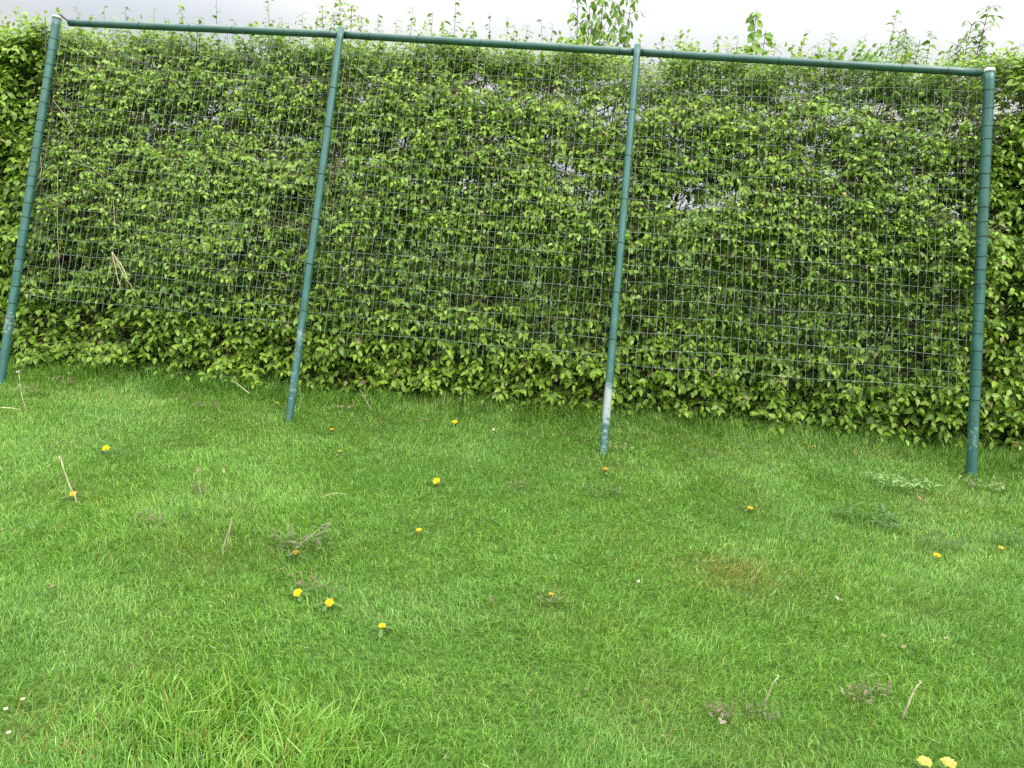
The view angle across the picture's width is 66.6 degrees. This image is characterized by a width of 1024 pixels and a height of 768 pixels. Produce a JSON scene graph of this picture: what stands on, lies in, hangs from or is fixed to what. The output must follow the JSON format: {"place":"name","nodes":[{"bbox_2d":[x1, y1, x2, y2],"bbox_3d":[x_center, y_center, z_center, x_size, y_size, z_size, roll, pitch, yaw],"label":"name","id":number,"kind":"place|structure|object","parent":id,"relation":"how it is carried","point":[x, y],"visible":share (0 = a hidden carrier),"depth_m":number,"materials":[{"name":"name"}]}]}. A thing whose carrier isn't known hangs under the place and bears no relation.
{"place":"outdoors","nodes":[
{"label":"outdoors","id":0,"kind":"place"},
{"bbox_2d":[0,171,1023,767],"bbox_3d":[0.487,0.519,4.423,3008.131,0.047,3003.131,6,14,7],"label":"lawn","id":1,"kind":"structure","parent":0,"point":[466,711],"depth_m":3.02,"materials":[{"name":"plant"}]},
{"bbox_2d":[16,370,25,409],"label":"stalk","id":2,"kind":"object","parent":1,"relation":"on","point":[20,387],"visible":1,"depth_m":4.82,"materials":[{"name":"plant"}]},
{"bbox_2d":[14,383,45,396],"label":"weed","id":3,"kind":"object","parent":1,"relation":"on","point":[30,390],"visible":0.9,"depth_m":5.19,"materials":[{"name":"green plant"}]},
{"bbox_2d":[51,375,74,385],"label":"weed","id":4,"kind":"object","parent":1,"relation":"on","point":[62,379],"visible":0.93,"depth_m":5.47,"materials":[{"name":"green plant"}]},
{"bbox_2d":[59,456,77,504],"bbox_3d":[-2.036,0.454,3.584,0.104,0.240,0.015,9,14,20],"label":"stalk","id":5,"kind":"object","parent":1,"relation":"on","point":[68,480],"visible":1,"depth_m":3.58,"materials":[{"name":"plant"}]},
{"bbox_2d":[61,491,88,500],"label":"dandelion","id":6,"kind":"object","parent":1,"relation":"on","point":[71,493],"visible":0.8,"depth_m":3.63,"materials":[{"name":"green plant"}]},
{"bbox_2d":[98,445,118,452],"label":"dandelion","id":7,"kind":"object","parent":1,"relation":"on","point":[106,447],"visible":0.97,"depth_m":4.22,"materials":[{"name":"yellow plant"}]},
{"bbox_2d":[104,448,137,456],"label":"weed","id":8,"kind":"object","parent":1,"relation":"on","point":[119,451],"visible":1,"depth_m":4.13,"materials":[{"name":"green plant"}]},
{"bbox_2d":[131,509,164,525],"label":"weed","id":9,"kind":"object","parent":1,"relation":"on","point":[152,518],"visible":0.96,"depth_m":3.35,"materials":[{"name":"green plant"}]},
{"bbox_2d":[196,467,201,499],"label":"stalk","id":10,"kind":"object","parent":1,"relation":"on","point":[198,481],"visible":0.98,"depth_m":3.69,"materials":[{"name":"beige plant"}]},
{"bbox_2d":[191,481,211,494],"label":"weed","id":11,"kind":"object","parent":1,"relation":"on","point":[201,486],"visible":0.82,"depth_m":3.73,"materials":[{"name":"green plant"}]},
{"bbox_2d":[189,399,228,408],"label":"weed","id":12,"kind":"object","parent":1,"relation":"on","point":[201,404],"visible":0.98,"depth_m":5.07,"materials":[{"name":"green plant"}]},
{"bbox_2d":[221,517,231,554],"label":"stalk","id":13,"kind":"object","parent":1,"relation":"on","point":[226,538],"visible":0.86,"depth_m":3.14,"materials":[{"name":"beige plant"}]},
{"bbox_2d":[268,537,303,556],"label":"weed","id":14,"kind":"object","parent":1,"relation":"on","point":[285,546],"visible":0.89,"depth_m":3.20,"materials":[{"name":"green plant"}]},
{"bbox_2d":[287,551,304,558],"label":"dandelion","id":15,"kind":"object","parent":1,"relation":"on","point":[296,554],"visible":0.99,"depth_m":3.17,"materials":[{"name":"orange plant"}]},
{"bbox_2d":[287,587,313,601],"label":"dandelion","id":16,"kind":"object","parent":1,"relation":"on","point":[297,592],"visible":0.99,"depth_m":2.85,"materials":[{"name":"yellow plant"}]},
{"bbox_2d":[268,522,339,554],"bbox_3d":[-0.860,0.667,3.246,0.289,0.102,0.233,-2,15,-22],"label":"weed","id":17,"kind":"object","parent":1,"relation":"on","point":[317,539],"visible":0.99,"depth_m":3.26,"materials":[{"name":"green plant"}]},
{"bbox_2d":[294,569,330,590],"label":"weed","id":18,"kind":"object","parent":1,"relation":"on","point":[314,577],"visible":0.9,"depth_m":2.93,"materials":[{"name":"green plant"}]},
{"bbox_2d":[314,596,341,611],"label":"dandelion","id":19,"kind":"object","parent":1,"relation":"on","point":[328,602],"visible":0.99,"depth_m":2.80,"materials":[{"name":"yellow plant"}]},
{"bbox_2d":[312,585,345,593],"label":"weed","id":20,"kind":"object","parent":1,"relation":"on","point":[332,588],"visible":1,"depth_m":2.90,"materials":[{"name":"green plant"}]},
{"bbox_2d":[309,0,368,290],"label":"young tree","id":21,"kind":"object","parent":1,"relation":"on","point":[344,17],"visible":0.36,"depth_m":6.27,"materials":[{"name":"green plant"}]},
{"bbox_2d":[334,450,350,456],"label":"dandelion","id":22,"kind":"object","parent":1,"relation":"on","point":[340,451],"visible":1,"depth_m":4.43,"materials":[{"name":"green plant"}]},
{"bbox_2d":[332,400,353,410],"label":"weed","id":23,"kind":"object","parent":1,"relation":"on","point":[342,406],"visible":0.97,"depth_m":5.33,"materials":[{"name":"green plant"}]},
{"bbox_2d":[371,622,393,637],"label":"dandelion","id":24,"kind":"object","parent":1,"relation":"on","point":[381,626],"visible":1,"depth_m":2.69,"materials":[{"name":"green plant"}]},
{"bbox_2d":[409,526,428,535],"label":"dandelion","id":25,"kind":"object","parent":1,"relation":"on","point":[418,529],"visible":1,"depth_m":3.46,"materials":[{"name":"yellow plant"}]},
{"bbox_2d":[426,478,448,483],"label":"dandelion","id":26,"kind":"object","parent":1,"relation":"on","point":[436,480],"visible":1,"depth_m":4.07,"materials":[{"name":"yellow plant"}]},
{"bbox_2d":[32,390,951,766],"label":"dry clippings","id":27,"kind":"object","parent":1,"relation":"on","point":[588,638],"visible":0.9,"depth_m":3.17,"materials":[{"name":"plant"}]},
{"bbox_2d":[0,14,995,478],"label":"ball stop frame","id":28,"kind":"object","parent":1,"relation":"on","point":[638,52],"visible":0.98,"depth_m":5.07,"materials":[{"name":"paint"}]},
{"bbox_2d":[35,100,103,192],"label":"dead stems","id":29,"kind":"object","parent":28,"relation":"attached to","point":[57,146],"visible":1,"depth_m":5.50,"materials":[{"name":"brown plant"}]},
{"bbox_2d":[57,176,115,296],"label":"dead stems","id":30,"kind":"object","parent":28,"relation":"attached to","point":[57,227],"visible":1,"depth_m":5.43,"materials":[{"name":"brown plant"}]},
{"bbox_2d":[104,252,134,292],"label":"dead stems","id":31,"kind":"object","parent":28,"relation":"attached to","point":[115,257],"visible":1,"depth_m":5.38,"materials":[{"name":"plant"}]},
{"bbox_2d":[1,378,1016,689],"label":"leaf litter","id":32,"kind":"object","parent":1,"relation":"on","point":[525,494],"visible":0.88,"depth_m":3.91,"materials":[{"name":"plant"}]},
{"bbox_2d":[0,0,1023,455],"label":"hedge","id":33,"kind":"object","parent":1,"relation":"on","point":[196,338],"visible":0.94,"depth_m":5.46,"materials":[{"name":"green plant"}]},
{"bbox_2d":[505,474,525,490],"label":"weed","id":34,"kind":"object","parent":1,"relation":"on","point":[519,483],"visible":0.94,"depth_m":4.11,"materials":[{"name":"green plant"}]},
{"bbox_2d":[536,582,571,607],"bbox_3d":[0.158,0.806,2.949,0.144,0.098,0.102,6,14,7],"label":"weed","id":35,"kind":"object","parent":1,"relation":"on","point":[540,596],"visible":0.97,"depth_m":2.94,"materials":[{"name":"green plant"}]},
{"bbox_2d":[556,0,644,302],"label":"young tree","id":36,"kind":"object","parent":1,"relation":"on","point":[598,26],"visible":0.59,"depth_m":5.96,"materials":[{"name":"green plant"}]},
{"bbox_2d":[581,482,621,497],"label":"weed","id":37,"kind":"object","parent":1,"relation":"on","point":[606,489],"visible":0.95,"depth_m":4.11,"materials":[{"name":"green plant"}]},
{"bbox_2d":[609,441,634,449],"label":"weed","id":38,"kind":"object","parent":1,"relation":"on","point":[632,447],"visible":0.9,"depth_m":4.81,"materials":[{"name":"green plant"}]},
{"bbox_2d":[684,445,715,458],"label":"weed","id":39,"kind":"object","parent":1,"relation":"on","point":[701,452],"visible":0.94,"depth_m":4.82,"materials":[{"name":"green plant"}]},
{"bbox_2d":[704,697,738,720],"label":"weed","id":40,"kind":"object","parent":1,"relation":"on","point":[725,713],"visible":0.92,"depth_m":2.37,"materials":[{"name":"brown plant"}]},
{"bbox_2d":[714,11,772,382],"bbox_3d":[1.767,-1.339,6.134,0.254,2.982,0.203,15,17,38],"label":"young tree","id":41,"kind":"object","parent":1,"relation":"on","point":[751,36],"visible":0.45,"depth_m":5.84,"materials":[{"name":"green plant"}]},
{"bbox_2d":[739,505,755,513],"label":"dandelion","id":42,"kind":"object","parent":1,"relation":"on","point":[749,507],"visible":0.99,"depth_m":3.99,"materials":[{"name":"yellow plant"}]},
{"bbox_2d":[741,694,779,723],"bbox_3d":[0.757,1.002,2.376,0.109,0.094,0.093,-1,14,-21],"label":"weed","id":43,"kind":"object","parent":1,"relation":"on","point":[764,713],"visible":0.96,"depth_m":2.38,"materials":[{"name":"green plant"}]},
{"bbox_2d":[763,675,778,715],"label":"stalk","id":44,"kind":"object","parent":1,"relation":"on","point":[769,692],"visible":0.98,"depth_m":2.41,"materials":[{"name":"beige plant"}]},
{"bbox_2d":[838,679,873,706],"bbox_3d":[1.107,0.999,2.504,0.113,0.094,0.089,6,14,7],"label":"weed","id":45,"kind":"object","parent":1,"relation":"on","point":[848,692],"visible":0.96,"depth_m":2.50,"materials":[{"name":"brown plant"}]},
{"bbox_2d":[818,501,913,526],"bbox_3d":[1.816,0.661,3.954,0.410,0.064,0.296,0,14,-16],"label":"weed","id":46,"kind":"object","parent":1,"relation":"on","point":[891,516],"visible":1,"depth_m":3.97,"materials":[{"name":"green plant"}]},
{"bbox_2d":[860,674,891,700],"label":"weed","id":47,"kind":"object","parent":1,"relation":"on","point":[878,688],"visible":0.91,"depth_m":2.54,"materials":[{"name":"green plant"}]},
{"bbox_2d":[852,28,928,352],"bbox_3d":[2.807,-1.206,6.029,0.279,2.912,0.440,0,14,-17],"label":"young tree","id":48,"kind":"object","parent":1,"relation":"on","point":[902,47],"visible":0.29,"depth_m":5.73,"materials":[{"name":"green plant"}]},
{"bbox_2d":[867,471,940,491],"bbox_3d":[2.259,0.556,4.529,0.322,0.044,0.358,-5,16,-32],"label":"weed","id":49,"kind":"object","parent":1,"relation":"on","point":[907,483],"visible":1,"depth_m":4.50,"materials":[{"name":"green plant"}]},
{"bbox_2d":[901,681,920,719],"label":"stalk","id":50,"kind":"object","parent":1,"relation":"on","point":[909,701],"visible":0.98,"depth_m":2.43,"materials":[{"name":"beige plant"}]},
{"bbox_2d":[907,755,931,767],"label":"dandelion","id":51,"kind":"object","parent":1,"relation":"on","point":[926,761],"visible":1,"depth_m":2.19,"materials":[{"name":"yellow plant"}]},
{"bbox_2d":[912,529,970,552],"bbox_3d":[2.031,0.763,3.692,0.223,0.103,0.182,15,17,39],"label":"weed","id":52,"kind":"object","parent":1,"relation":"on","point":[934,533],"visible":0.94,"depth_m":3.70,"materials":[{"name":"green plant"}]},
{"bbox_2d":[929,757,956,767],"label":"dandelion","id":53,"kind":"object","parent":1,"relation":"on","point":[948,761],"visible":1,"depth_m":2.19,"materials":[{"name":"yellow plant"}]},
{"bbox_2d":[890,5,1003,353],"bbox_3d":[3.239,-1.235,5.970,0.435,3.055,0.355,6,14,7],"label":"young tree","id":54,"kind":"object","parent":1,"relation":"on","point":[980,41],"visible":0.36,"depth_m":5.65,"materials":[{"name":"green plant"}]},
{"bbox_2d":[966,479,1007,492],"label":"weed","id":55,"kind":"object","parent":1,"relation":"on","point":[989,485],"visible":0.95,"depth_m":4.62,"materials":[{"name":"green plant"}]},
{"bbox_2d":[989,526,1023,545],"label":"weed","id":56,"kind":"object","parent":1,"relation":"on","point":[999,532],"visible":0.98,"depth_m":3.81,"materials":[{"name":"green plant"}]},
{"bbox_2d":[0,0,1023,227],"label":"sky","id":57,"kind":"structure","parent":0,"point":[849,21],"materials":[{"name":"white"}]}
]}

